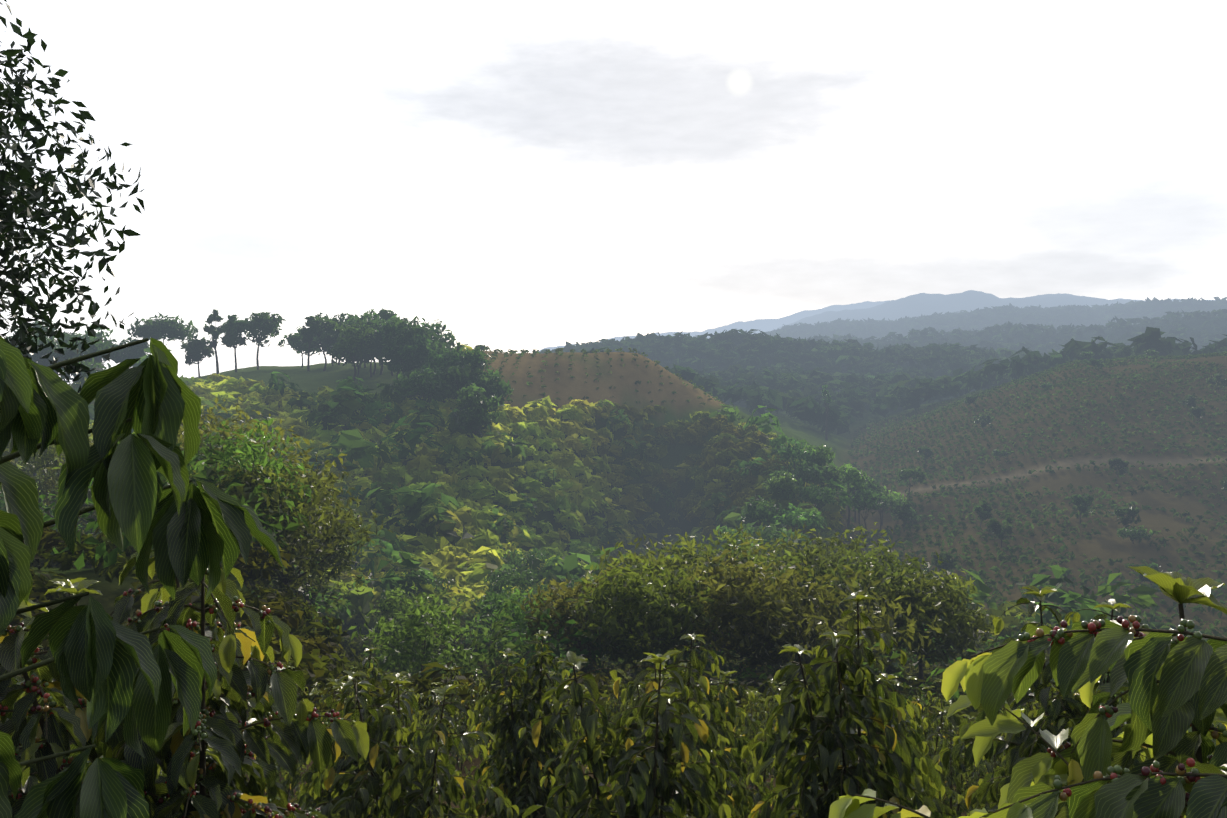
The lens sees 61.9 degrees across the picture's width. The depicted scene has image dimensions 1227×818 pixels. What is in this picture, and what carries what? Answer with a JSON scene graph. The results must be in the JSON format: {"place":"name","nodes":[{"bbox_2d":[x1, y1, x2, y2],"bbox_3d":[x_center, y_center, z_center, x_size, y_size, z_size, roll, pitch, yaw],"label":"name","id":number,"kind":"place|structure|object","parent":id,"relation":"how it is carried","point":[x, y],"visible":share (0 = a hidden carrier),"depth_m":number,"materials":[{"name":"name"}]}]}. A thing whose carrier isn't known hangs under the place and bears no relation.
{"place":"outdoors","nodes":[
{"label":"outdoors","id":0,"kind":"place"},
{"bbox_2d":[0,0,1226,383],"label":"sky","id":1,"kind":"structure","parent":0,"point":[529,175],"materials":[{"name":"white"}]},
{"bbox_2d":[11,290,1226,817],"bbox_3d":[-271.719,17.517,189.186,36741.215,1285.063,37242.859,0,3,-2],"label":"terrain","id":2,"kind":"structure","parent":0,"point":[1103,546],"depth_m":256.51,"materials":[{"name":"green plant"}]},
{"bbox_2d":[0,0,144,392],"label":"tall tree","id":3,"kind":"object","parent":2,"relation":"on","point":[11,183],"depth_m":14.03,"materials":[{"name":"green plant"}]},
{"bbox_2d":[1,344,1159,776],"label":"scrub","id":4,"kind":"object","parent":2,"relation":"on","point":[461,546],"visible":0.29,"depth_m":176.56,"materials":[{"name":"green plant"}]},
{"bbox_2d":[0,308,1226,691],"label":"trees","id":5,"kind":"object","parent":2,"relation":"on","point":[648,604],"depth_m":70.59,"materials":[{"name":"green plant"}]},
{"bbox_2d":[0,338,1226,817],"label":"branches","id":6,"kind":"object","parent":2,"relation":"on","point":[204,624],"visible":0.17,"depth_m":5.72,"materials":[{"name":"brown plant"}]},
{"bbox_2d":[0,336,283,817],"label":"tree leaves","id":7,"kind":"object","parent":6,"relation":"on","point":[112,671],"visible":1,"depth_m":2.31,"materials":[{"name":"green plant"}]},
{"bbox_2d":[0,586,1215,817],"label":"coffee bushes","id":8,"kind":"object","parent":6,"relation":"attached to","point":[922,774],"visible":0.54,"depth_m":6.92,"materials":[{"name":"green plant"}]},
{"bbox_2d":[0,548,1226,817],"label":"coffee leaves","id":9,"kind":"object","parent":6,"relation":"attached to","point":[1176,702],"visible":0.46,"depth_m":2.38,"materials":[{"name":"green plant"}]},
{"bbox_2d":[0,569,1226,817],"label":"coffee cherries","id":10,"kind":"object","parent":6,"relation":"attached to","point":[1108,711],"visible":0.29,"depth_m":2.88,"materials":[{"name":"red plant"}]},
{"bbox_2d":[483,297,1226,641],"bbox_3d":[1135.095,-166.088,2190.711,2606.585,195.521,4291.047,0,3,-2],"label":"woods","id":11,"kind":"object","parent":2,"relation":"on","point":[987,367],"visible":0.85,"depth_m":473.20,"materials":[{"name":"green plant"}]}
]}

